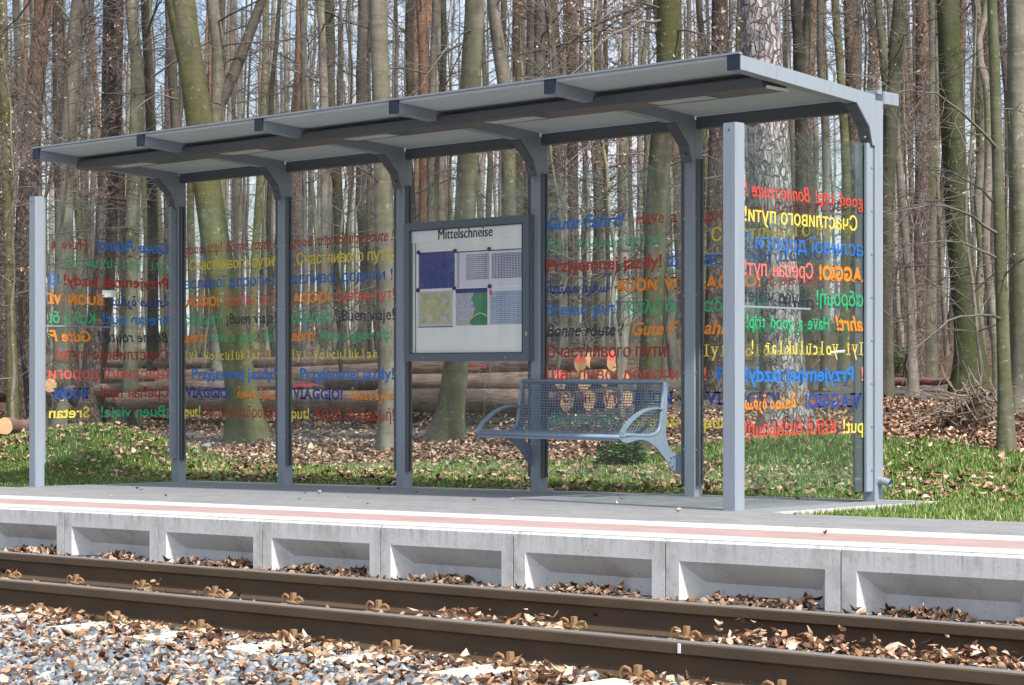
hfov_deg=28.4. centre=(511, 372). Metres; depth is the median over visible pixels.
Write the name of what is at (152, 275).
beech tree
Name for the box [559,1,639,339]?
beech tree
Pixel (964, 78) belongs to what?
beech tree
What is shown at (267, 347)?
beech tree
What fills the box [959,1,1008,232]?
beech tree
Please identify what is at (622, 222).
beech sapling
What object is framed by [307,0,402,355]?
beech tree
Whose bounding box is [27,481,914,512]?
shelter paving
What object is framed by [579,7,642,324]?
beech tree
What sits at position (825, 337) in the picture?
beech tree
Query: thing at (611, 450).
bush
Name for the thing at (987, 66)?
pine tree
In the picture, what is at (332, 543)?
platform edge block
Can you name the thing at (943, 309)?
beech tree
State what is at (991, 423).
dead stick
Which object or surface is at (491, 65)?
sky
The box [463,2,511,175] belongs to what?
beech tree
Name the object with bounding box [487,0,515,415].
beech tree
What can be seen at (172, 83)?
beech tree
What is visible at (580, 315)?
beech tree
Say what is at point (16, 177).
beech tree
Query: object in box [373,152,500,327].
beech sapling
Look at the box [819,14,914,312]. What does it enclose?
beech tree
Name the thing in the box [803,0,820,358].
pine tree
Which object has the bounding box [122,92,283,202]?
beech tree
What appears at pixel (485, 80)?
beech tree
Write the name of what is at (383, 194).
beech tree
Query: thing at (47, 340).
pine tree
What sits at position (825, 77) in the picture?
beech tree
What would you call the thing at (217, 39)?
beech tree
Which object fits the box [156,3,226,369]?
beech tree
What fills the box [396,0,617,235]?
beech tree
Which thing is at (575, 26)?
pine tree
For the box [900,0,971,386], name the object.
tree
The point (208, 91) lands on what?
pine tree
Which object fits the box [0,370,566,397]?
felled log
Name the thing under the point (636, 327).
beech tree
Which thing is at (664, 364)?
beech tree
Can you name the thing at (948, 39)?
beech tree
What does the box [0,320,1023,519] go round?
forest ground
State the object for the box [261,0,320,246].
beech tree
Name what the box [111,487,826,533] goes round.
platform leaves
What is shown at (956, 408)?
dead stick
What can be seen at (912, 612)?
wall foot leaves
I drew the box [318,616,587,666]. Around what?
sleeper
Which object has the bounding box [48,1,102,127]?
beech tree
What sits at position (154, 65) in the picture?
beech sapling
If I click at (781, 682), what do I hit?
sleeper
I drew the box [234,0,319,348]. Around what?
beech tree
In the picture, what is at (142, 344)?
beech tree
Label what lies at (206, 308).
pine tree
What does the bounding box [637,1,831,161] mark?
beech tree
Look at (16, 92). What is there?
beech sapling
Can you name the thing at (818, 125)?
beech tree
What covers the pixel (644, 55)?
beech tree
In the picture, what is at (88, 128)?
beech tree
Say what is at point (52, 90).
beech tree
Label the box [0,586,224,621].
sleeper
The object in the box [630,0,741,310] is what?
pine tree
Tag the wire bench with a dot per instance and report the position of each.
(517, 435)
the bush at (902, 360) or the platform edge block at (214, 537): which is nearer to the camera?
the platform edge block at (214, 537)
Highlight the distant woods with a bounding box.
[7,0,1008,340]
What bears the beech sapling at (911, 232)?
on the forest ground at (836, 388)
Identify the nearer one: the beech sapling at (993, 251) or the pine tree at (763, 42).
the pine tree at (763, 42)
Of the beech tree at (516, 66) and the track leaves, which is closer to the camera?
the track leaves
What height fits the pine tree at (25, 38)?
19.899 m
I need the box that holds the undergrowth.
[0,285,1009,424]
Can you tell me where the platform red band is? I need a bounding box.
[0,498,1023,548]
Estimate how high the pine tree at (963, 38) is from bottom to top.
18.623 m
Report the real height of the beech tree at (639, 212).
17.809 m
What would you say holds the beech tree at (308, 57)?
on the forest ground at (836, 388)
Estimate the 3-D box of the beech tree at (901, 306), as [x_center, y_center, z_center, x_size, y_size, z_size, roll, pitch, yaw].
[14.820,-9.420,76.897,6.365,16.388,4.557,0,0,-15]
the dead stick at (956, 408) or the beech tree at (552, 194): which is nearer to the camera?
the dead stick at (956, 408)
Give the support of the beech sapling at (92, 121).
on the forest ground at (836, 388)
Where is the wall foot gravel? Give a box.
[0,549,1023,626]
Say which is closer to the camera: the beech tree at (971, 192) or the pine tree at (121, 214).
the pine tree at (121, 214)
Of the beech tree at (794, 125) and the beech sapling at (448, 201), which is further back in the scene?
the beech tree at (794, 125)
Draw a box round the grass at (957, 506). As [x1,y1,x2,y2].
[0,422,1023,521]
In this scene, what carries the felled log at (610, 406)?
on the forest ground at (836, 388)
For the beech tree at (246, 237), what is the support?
on the forest ground at (836, 388)
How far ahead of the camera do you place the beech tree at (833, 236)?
61.38 m
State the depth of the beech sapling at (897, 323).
37.98 m
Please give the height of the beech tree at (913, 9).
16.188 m
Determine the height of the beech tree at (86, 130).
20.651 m
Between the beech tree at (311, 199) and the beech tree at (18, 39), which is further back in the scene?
the beech tree at (311, 199)
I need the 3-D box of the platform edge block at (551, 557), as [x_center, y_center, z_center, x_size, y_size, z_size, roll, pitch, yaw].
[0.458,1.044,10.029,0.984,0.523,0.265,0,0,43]
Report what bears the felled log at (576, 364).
on the felled log at (573, 375)
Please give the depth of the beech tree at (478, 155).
79.32 m
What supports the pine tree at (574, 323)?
on the forest ground at (836, 388)
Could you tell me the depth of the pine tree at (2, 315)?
41.96 m
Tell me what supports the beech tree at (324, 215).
on the forest ground at (836, 388)
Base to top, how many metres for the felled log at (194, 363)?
0.233 m
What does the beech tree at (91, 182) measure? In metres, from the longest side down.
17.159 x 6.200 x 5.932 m
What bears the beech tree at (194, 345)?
on the forest ground at (836, 388)
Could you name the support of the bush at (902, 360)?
on the forest ground at (836, 388)
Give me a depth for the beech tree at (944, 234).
56.66 m
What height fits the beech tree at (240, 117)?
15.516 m
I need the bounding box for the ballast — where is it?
[0,607,681,684]
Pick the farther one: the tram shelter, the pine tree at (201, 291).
the pine tree at (201, 291)
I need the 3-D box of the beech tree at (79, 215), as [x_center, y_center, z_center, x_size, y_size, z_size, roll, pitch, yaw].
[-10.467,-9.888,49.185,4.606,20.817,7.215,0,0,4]
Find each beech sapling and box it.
[0,0,174,354]
[0,0,194,428]
[0,0,203,423]
[0,2,159,422]
[0,63,123,377]
[1,8,177,351]
[9,0,244,370]
[42,86,209,370]
[139,85,274,368]
[176,0,460,423]
[186,0,458,355]
[311,0,576,332]
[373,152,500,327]
[423,0,746,414]
[447,0,753,388]
[468,0,790,416]
[519,0,680,355]
[552,0,933,360]
[677,139,754,344]
[707,0,1008,359]
[744,4,941,325]
[793,0,1009,393]
[803,0,1006,376]
[809,35,975,358]
[970,40,1009,324]
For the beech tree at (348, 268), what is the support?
on the forest ground at (836, 388)
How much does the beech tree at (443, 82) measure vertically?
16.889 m
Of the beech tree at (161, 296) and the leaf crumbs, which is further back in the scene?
the beech tree at (161, 296)
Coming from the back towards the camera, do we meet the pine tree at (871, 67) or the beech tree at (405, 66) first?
the beech tree at (405, 66)
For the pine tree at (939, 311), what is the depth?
50.10 m
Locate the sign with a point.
(109, 293)
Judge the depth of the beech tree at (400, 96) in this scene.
65.54 m
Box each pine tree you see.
[0,0,154,385]
[8,0,54,419]
[8,0,79,408]
[9,0,51,95]
[12,2,101,353]
[44,0,125,196]
[66,0,156,335]
[69,0,123,425]
[89,29,165,268]
[124,0,235,370]
[163,23,262,280]
[184,5,207,346]
[186,1,211,212]
[197,0,265,357]
[226,0,353,356]
[231,9,263,343]
[243,31,283,339]
[335,8,404,352]
[341,0,450,221]
[402,1,453,222]
[402,12,455,219]
[416,0,429,221]
[506,0,525,213]
[525,0,621,352]
[565,0,579,352]
[575,1,585,145]
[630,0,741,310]
[675,263,680,338]
[681,0,805,399]
[740,0,819,433]
[740,0,859,370]
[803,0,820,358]
[834,22,878,146]
[839,0,874,89]
[876,4,1005,343]
[880,25,913,239]
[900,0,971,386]
[906,0,972,342]
[912,0,1006,340]
[959,0,1006,104]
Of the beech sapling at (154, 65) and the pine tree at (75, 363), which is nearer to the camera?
the pine tree at (75, 363)
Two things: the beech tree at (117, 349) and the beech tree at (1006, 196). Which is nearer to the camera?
the beech tree at (117, 349)
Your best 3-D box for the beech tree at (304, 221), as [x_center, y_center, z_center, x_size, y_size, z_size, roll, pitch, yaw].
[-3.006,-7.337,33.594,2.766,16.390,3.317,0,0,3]
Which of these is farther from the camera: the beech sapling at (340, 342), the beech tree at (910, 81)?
the beech tree at (910, 81)
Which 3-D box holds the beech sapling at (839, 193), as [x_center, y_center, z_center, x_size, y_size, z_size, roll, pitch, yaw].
[8.084,-4.762,47.948,4.882,8.768,4.490,0,0,-13]
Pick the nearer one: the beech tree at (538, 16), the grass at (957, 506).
the grass at (957, 506)
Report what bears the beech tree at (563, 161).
on the forest ground at (836, 388)
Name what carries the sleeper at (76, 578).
on the gravel bed
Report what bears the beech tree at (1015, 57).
on the forest ground at (836, 388)
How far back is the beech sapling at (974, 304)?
21.93 m
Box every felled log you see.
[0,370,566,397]
[0,391,595,411]
[0,392,572,411]
[0,417,28,434]
[46,354,586,383]
[46,373,68,391]
[47,390,616,408]
[106,351,615,372]
[107,352,592,368]
[116,388,527,413]
[155,372,527,389]
[560,372,590,390]
[585,369,609,385]
[589,373,628,388]
[613,391,631,407]
[894,377,949,385]
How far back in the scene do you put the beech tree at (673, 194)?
38.81 m
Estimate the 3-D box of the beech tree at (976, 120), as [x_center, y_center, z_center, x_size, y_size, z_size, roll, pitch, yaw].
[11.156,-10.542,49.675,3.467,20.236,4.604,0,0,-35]
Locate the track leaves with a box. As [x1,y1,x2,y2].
[0,565,1023,684]
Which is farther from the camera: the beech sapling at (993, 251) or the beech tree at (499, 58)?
the beech sapling at (993, 251)
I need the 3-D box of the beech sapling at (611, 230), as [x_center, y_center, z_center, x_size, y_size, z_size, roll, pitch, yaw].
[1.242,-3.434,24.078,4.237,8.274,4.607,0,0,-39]
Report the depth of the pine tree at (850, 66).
33.90 m
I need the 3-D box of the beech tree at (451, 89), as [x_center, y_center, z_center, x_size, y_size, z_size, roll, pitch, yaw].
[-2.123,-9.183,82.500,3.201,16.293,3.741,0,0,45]
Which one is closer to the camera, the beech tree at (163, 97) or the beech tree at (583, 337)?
the beech tree at (583, 337)
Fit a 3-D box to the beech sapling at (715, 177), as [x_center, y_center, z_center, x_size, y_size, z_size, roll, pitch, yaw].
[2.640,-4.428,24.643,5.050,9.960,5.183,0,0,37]
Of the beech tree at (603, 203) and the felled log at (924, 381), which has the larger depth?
the beech tree at (603, 203)
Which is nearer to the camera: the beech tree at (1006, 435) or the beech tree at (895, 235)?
the beech tree at (1006, 435)
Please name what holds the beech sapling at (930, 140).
on the forest ground at (836, 388)
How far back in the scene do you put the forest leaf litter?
20.59 m
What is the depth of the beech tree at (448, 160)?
82.86 m
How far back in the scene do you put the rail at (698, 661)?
7.62 m
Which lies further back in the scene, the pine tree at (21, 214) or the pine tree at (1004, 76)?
the pine tree at (1004, 76)
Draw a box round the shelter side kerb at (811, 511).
[771,501,945,513]
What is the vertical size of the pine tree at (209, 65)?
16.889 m
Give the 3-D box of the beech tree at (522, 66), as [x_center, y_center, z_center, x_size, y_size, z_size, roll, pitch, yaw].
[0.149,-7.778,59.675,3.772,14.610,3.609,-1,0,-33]
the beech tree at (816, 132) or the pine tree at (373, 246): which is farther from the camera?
the beech tree at (816, 132)
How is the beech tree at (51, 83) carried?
on the forest ground at (836, 388)
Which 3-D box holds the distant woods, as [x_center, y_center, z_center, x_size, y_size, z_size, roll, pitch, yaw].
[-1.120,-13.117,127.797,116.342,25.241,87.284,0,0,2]
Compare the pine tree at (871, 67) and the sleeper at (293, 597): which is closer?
the sleeper at (293, 597)
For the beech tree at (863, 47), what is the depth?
71.56 m
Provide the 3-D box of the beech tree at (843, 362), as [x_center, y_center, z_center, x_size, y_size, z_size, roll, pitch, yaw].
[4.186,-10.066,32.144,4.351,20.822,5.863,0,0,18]
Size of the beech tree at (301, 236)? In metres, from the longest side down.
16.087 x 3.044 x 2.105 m
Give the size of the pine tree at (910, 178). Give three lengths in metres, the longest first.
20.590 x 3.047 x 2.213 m
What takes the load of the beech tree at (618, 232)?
on the forest ground at (836, 388)
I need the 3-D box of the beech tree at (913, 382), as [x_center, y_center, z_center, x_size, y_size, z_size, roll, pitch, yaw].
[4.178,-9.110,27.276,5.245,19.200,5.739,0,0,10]
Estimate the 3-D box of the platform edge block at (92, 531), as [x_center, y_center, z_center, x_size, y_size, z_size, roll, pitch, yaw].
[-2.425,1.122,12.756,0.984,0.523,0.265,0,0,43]
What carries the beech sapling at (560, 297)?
on the forest ground at (836, 388)
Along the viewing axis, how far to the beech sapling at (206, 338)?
45.76 m
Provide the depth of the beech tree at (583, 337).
37.94 m
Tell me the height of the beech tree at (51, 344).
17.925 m
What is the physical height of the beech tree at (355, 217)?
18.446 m
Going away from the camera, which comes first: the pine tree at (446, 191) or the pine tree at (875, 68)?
the pine tree at (875, 68)
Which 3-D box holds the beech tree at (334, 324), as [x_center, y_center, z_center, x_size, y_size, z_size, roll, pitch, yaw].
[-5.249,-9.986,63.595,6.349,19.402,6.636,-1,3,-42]
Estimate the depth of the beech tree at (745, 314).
57.10 m
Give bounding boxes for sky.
[7,0,1008,336]
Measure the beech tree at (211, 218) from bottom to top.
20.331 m
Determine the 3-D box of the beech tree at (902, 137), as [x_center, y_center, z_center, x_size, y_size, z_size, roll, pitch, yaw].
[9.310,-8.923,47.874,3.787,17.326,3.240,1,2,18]
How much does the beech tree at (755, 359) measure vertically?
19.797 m
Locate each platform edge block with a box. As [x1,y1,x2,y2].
[0,504,93,554]
[64,508,183,560]
[158,512,293,568]
[263,517,408,577]
[380,522,541,586]
[514,528,694,597]
[666,535,872,611]
[842,543,1023,621]
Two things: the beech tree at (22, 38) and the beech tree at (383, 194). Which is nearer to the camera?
the beech tree at (383, 194)
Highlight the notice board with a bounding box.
[404,214,533,361]
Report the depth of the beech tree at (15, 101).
48.75 m
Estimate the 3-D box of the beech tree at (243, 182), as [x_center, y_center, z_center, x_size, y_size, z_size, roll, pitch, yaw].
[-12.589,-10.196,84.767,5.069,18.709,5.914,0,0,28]
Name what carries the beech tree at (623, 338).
on the forest ground at (836, 388)
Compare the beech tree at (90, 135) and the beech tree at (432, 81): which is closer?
the beech tree at (432, 81)
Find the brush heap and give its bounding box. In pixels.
[883,358,1023,432]
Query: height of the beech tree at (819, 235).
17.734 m
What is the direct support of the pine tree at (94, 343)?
on the forest ground at (836, 388)
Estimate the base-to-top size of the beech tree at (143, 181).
19.260 m
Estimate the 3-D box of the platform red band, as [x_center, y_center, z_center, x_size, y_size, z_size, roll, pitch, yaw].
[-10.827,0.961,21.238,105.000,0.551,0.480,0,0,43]
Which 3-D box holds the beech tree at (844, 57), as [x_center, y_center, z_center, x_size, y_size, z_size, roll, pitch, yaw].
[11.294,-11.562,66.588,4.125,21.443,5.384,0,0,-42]
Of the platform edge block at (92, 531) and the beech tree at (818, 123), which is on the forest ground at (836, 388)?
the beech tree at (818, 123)
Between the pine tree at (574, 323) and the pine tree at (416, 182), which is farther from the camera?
the pine tree at (416, 182)
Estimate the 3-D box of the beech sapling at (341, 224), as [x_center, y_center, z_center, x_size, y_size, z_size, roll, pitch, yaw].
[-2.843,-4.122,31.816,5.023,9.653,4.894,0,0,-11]
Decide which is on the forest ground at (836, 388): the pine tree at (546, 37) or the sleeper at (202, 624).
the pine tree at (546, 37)
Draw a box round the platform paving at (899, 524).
[0,487,1023,540]
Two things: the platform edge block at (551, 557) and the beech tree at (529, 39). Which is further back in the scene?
the beech tree at (529, 39)
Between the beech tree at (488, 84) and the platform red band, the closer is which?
the platform red band
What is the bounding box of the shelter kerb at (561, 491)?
[186,480,929,501]
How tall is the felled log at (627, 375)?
0.398 m
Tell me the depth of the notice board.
15.91 m
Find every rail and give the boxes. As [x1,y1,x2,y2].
[0,551,1023,670]
[0,578,1023,684]
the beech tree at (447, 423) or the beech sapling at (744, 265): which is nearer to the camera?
the beech tree at (447, 423)
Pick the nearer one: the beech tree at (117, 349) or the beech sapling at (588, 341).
the beech sapling at (588, 341)
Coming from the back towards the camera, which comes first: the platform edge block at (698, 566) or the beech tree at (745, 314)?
the beech tree at (745, 314)
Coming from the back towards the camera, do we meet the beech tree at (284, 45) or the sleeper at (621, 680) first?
the beech tree at (284, 45)
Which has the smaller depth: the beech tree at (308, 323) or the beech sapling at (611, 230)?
the beech sapling at (611, 230)
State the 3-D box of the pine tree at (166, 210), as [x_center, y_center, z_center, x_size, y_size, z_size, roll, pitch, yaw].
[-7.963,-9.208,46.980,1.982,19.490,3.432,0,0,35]
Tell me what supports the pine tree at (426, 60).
on the forest ground at (836, 388)
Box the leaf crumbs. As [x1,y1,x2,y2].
[0,607,750,684]
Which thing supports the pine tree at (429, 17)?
on the forest ground at (836, 388)
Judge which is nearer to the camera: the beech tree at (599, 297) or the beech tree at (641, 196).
the beech tree at (599, 297)
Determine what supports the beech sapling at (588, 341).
on the forest ground at (836, 388)
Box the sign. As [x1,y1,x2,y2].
[102,290,115,296]
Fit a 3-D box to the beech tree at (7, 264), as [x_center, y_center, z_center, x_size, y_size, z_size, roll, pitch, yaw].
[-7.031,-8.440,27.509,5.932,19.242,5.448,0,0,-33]
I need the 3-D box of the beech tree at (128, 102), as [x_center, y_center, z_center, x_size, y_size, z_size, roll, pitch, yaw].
[-11.150,-11.537,60.587,3.666,23.326,3.937,1,-1,-12]
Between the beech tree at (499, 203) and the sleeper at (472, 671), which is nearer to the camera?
the sleeper at (472, 671)
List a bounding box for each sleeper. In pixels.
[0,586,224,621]
[5,569,21,578]
[45,592,303,632]
[67,574,84,584]
[125,600,389,642]
[133,580,151,590]
[221,608,483,655]
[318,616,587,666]
[428,626,701,679]
[570,636,813,684]
[761,648,965,684]
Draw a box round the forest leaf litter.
[0,380,1023,500]
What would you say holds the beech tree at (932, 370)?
on the forest ground at (836, 388)
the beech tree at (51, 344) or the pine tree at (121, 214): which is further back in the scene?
the beech tree at (51, 344)
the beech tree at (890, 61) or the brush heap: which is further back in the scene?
the beech tree at (890, 61)
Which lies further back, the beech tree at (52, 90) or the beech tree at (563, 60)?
the beech tree at (52, 90)
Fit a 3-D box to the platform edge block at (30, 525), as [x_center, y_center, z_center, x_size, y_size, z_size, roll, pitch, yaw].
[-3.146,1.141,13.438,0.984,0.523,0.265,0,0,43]
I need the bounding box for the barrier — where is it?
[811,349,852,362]
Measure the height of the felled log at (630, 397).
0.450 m
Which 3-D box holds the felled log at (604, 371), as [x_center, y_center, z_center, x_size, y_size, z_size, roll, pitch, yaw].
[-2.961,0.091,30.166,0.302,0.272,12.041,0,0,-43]
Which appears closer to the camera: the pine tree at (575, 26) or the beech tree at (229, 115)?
the beech tree at (229, 115)
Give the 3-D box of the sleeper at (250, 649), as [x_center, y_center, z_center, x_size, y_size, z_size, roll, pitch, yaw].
[-0.490,1.180,8.854,0.260,0.226,1.860,0,0,43]
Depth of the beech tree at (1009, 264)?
61.27 m
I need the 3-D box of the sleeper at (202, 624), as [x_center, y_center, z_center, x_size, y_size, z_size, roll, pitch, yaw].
[-0.941,1.192,9.280,0.260,0.226,1.860,0,0,43]
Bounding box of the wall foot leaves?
[0,544,1023,625]
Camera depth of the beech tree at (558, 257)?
28.95 m
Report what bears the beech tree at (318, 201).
on the forest ground at (836, 388)
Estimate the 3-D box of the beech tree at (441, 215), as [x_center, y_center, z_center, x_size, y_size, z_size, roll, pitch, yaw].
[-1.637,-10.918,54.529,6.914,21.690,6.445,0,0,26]
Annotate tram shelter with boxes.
[29,52,898,510]
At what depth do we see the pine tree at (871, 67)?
50.27 m
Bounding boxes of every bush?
[595,430,634,461]
[613,441,647,463]
[893,342,906,372]
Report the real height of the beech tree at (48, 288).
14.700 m
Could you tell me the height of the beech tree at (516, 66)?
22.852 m
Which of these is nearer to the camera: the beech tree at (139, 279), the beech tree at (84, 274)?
the beech tree at (84, 274)
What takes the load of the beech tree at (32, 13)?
on the forest ground at (836, 388)
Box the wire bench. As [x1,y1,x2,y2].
[476,379,680,473]
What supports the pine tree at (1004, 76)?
on the forest ground at (836, 388)
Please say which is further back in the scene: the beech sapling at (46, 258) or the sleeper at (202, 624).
the beech sapling at (46, 258)
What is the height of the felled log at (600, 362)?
0.496 m
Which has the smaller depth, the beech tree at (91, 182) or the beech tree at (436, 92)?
the beech tree at (91, 182)
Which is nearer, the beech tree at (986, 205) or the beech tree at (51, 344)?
the beech tree at (986, 205)
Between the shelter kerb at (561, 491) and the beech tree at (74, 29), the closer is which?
the shelter kerb at (561, 491)
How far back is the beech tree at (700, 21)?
44.28 m
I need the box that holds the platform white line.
[0,495,1023,540]
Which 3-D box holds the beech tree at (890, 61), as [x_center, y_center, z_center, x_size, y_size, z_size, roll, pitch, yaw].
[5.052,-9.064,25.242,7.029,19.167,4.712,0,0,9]
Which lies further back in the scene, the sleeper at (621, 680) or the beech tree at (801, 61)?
the beech tree at (801, 61)
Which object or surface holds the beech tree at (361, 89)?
on the forest ground at (836, 388)
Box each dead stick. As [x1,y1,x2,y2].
[954,397,956,422]
[962,382,980,424]
[986,421,996,425]
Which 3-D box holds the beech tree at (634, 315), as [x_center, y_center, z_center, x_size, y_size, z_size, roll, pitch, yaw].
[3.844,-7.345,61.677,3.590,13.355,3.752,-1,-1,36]
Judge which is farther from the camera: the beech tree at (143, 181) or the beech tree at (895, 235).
the beech tree at (143, 181)
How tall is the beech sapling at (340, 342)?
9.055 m
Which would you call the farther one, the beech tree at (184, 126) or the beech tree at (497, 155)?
the beech tree at (497, 155)
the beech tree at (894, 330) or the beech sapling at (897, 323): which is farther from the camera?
the beech tree at (894, 330)
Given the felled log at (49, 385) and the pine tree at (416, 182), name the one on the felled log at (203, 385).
the felled log at (49, 385)
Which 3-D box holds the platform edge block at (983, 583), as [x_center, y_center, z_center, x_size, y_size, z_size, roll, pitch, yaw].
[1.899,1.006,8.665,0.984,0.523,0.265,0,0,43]
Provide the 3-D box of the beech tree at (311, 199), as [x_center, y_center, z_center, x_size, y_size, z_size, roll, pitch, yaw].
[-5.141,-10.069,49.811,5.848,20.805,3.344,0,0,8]
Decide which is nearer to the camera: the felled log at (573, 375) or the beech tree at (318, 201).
the felled log at (573, 375)
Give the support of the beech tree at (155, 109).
on the forest ground at (836, 388)
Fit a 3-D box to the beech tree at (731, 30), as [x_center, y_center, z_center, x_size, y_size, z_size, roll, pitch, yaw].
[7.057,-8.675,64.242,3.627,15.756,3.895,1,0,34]
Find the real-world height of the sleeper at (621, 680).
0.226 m
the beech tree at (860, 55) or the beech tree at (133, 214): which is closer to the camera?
the beech tree at (133, 214)
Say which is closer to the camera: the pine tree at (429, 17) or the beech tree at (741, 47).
the beech tree at (741, 47)
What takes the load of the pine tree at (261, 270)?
on the forest ground at (836, 388)
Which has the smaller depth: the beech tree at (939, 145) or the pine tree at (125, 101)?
the pine tree at (125, 101)
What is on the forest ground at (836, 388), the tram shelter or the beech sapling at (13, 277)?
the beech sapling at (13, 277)
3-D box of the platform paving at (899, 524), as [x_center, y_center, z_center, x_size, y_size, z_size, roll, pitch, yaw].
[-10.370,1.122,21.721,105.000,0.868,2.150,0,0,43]
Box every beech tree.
[0,0,30,419]
[0,0,158,129]
[8,0,96,218]
[8,0,157,319]
[8,0,169,267]
[8,1,140,325]
[9,0,141,370]
[9,40,126,243]
[10,2,124,258]
[10,59,51,243]
[11,0,51,194]
[11,53,53,351]
[14,0,87,213]
[15,0,162,364]
[17,0,269,289]
[30,2,199,370]
[38,0,117,426]
[46,0,180,370]
[46,5,178,345]
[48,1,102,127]
[48,40,100,224]
[66,24,228,352]
[84,42,179,357]
[88,0,218,426]
[122,0,273,443]
[122,1,186,353]
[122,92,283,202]
[124,16,205,271]
[124,55,231,351]
[125,3,183,348]
[141,0,349,414]
[152,26,197,348]
[154,0,318,225]
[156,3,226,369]
[158,0,263,290]
[159,44,272,223]
[163,0,248,357]
[164,0,286,369]
[180,0,271,274]
[188,0,369,356]
[194,0,291,331]
[197,0,357,287]
[199,0,415,356]
[200,0,317,349]
[201,0,461,336]
[205,0,454,355]
[206,0,367,415]
[221,0,357,291]
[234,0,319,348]
[235,0,355,178]
[238,1,342,354]
[248,0,373,355]
[252,1,373,351]
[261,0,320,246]
[264,11,357,343]
[266,0,356,356]
[278,13,330,346]
[281,106,315,293]
[293,5,418,208]
[300,0,404,356]
[301,0,393,450]
[302,0,357,355]
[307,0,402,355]
[307,4,355,343]
[310,9,429,247]
[336,20,455,216]
[339,0,532,221]
[342,2,371,340]
[353,0,525,222]
[356,0,524,220]
[358,0,517,227]
[370,0,416,194]
[381,0,484,444]
[389,1,458,209]
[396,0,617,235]
[398,0,694,388]
[414,0,560,217]
[436,19,483,214]
[438,90,450,219]
[446,7,464,219]
[447,8,494,218]
[447,26,494,217]
[450,41,511,217]
[452,0,495,207]
[457,4,567,213]
[463,0,522,214]
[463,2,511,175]
[476,16,497,213]
[476,69,565,217]
[478,0,609,199]
[479,0,685,352]
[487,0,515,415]
[506,0,754,451]
[507,0,737,214]
[514,0,609,351]
[520,0,578,352]
[530,0,684,352]
[545,0,745,374]
[547,0,635,351]
[548,0,655,350]
[553,0,747,252]
[556,0,700,372]
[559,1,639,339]
[561,0,643,339]
[561,2,651,300]
[565,0,731,242]
[565,206,581,339]
[566,43,639,338]
[578,0,840,342]
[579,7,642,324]
[580,0,634,332]
[584,0,641,336]
[586,0,828,377]
[608,35,655,344]
[611,2,685,296]
[611,12,642,324]
[613,0,794,177]
[614,0,707,364]
[616,0,750,234]
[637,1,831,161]
[682,0,745,321]
[683,0,744,235]
[684,0,794,214]
[684,1,832,183]
[684,1,840,314]
[709,0,744,196]
[710,1,790,342]
[728,1,840,261]
[730,0,802,363]
[780,0,844,339]
[781,0,910,127]
[782,0,836,229]
[782,1,821,229]
[785,0,836,173]
[787,0,840,202]
[789,0,861,390]
[789,117,840,199]
[790,0,813,394]
[793,77,839,143]
[804,0,891,382]
[814,1,867,333]
[815,0,882,201]
[817,0,1023,451]
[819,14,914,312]
[828,1,904,176]
[830,9,969,331]
[831,0,1007,355]
[833,0,953,397]
[843,0,885,82]
[857,0,914,90]
[859,1,1001,355]
[862,0,970,247]
[862,7,972,243]
[867,4,911,339]
[886,38,920,395]
[899,0,966,246]
[906,1,1006,318]
[907,14,1003,324]
[910,0,1006,256]
[910,8,1006,277]
[925,0,1004,378]
[935,0,1008,351]
[936,0,991,394]
[936,74,970,213]
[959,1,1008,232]
[961,0,1006,136]
[964,1,982,199]
[970,27,1007,261]
[971,28,1009,324]
[976,0,996,395]
[1006,0,1023,417]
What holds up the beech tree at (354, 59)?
on the forest ground at (836, 388)
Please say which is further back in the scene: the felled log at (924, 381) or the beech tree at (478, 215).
the beech tree at (478, 215)
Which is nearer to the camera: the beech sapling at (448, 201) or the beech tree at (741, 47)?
the beech sapling at (448, 201)
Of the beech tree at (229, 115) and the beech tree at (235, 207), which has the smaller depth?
the beech tree at (235, 207)
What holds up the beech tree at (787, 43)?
on the forest ground at (836, 388)
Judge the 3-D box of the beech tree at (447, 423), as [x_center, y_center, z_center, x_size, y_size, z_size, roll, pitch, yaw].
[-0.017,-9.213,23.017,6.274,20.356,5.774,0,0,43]
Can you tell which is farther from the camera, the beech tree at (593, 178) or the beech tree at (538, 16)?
the beech tree at (593, 178)
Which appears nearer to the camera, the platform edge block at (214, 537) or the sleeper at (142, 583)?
the sleeper at (142, 583)
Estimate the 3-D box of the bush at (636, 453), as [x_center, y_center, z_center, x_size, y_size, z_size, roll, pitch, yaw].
[1.055,0.700,18.001,0.315,0.250,0.319,0,0,43]
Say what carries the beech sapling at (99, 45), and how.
on the forest ground at (836, 388)
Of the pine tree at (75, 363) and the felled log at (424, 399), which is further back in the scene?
the pine tree at (75, 363)
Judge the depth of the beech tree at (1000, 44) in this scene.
39.10 m
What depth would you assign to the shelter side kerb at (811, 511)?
12.31 m
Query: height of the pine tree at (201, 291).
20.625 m
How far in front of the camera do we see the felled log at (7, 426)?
23.77 m
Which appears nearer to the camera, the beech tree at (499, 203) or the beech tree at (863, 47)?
the beech tree at (499, 203)
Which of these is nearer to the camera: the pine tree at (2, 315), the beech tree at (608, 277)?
the beech tree at (608, 277)
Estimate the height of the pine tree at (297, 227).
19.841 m
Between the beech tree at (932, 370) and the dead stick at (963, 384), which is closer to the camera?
the dead stick at (963, 384)
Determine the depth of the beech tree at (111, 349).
41.10 m
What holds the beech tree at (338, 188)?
on the forest ground at (836, 388)
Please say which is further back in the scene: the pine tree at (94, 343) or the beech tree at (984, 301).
the beech tree at (984, 301)
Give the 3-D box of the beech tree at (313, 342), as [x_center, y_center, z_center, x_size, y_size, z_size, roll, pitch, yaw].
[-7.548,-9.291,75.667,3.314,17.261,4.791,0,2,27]

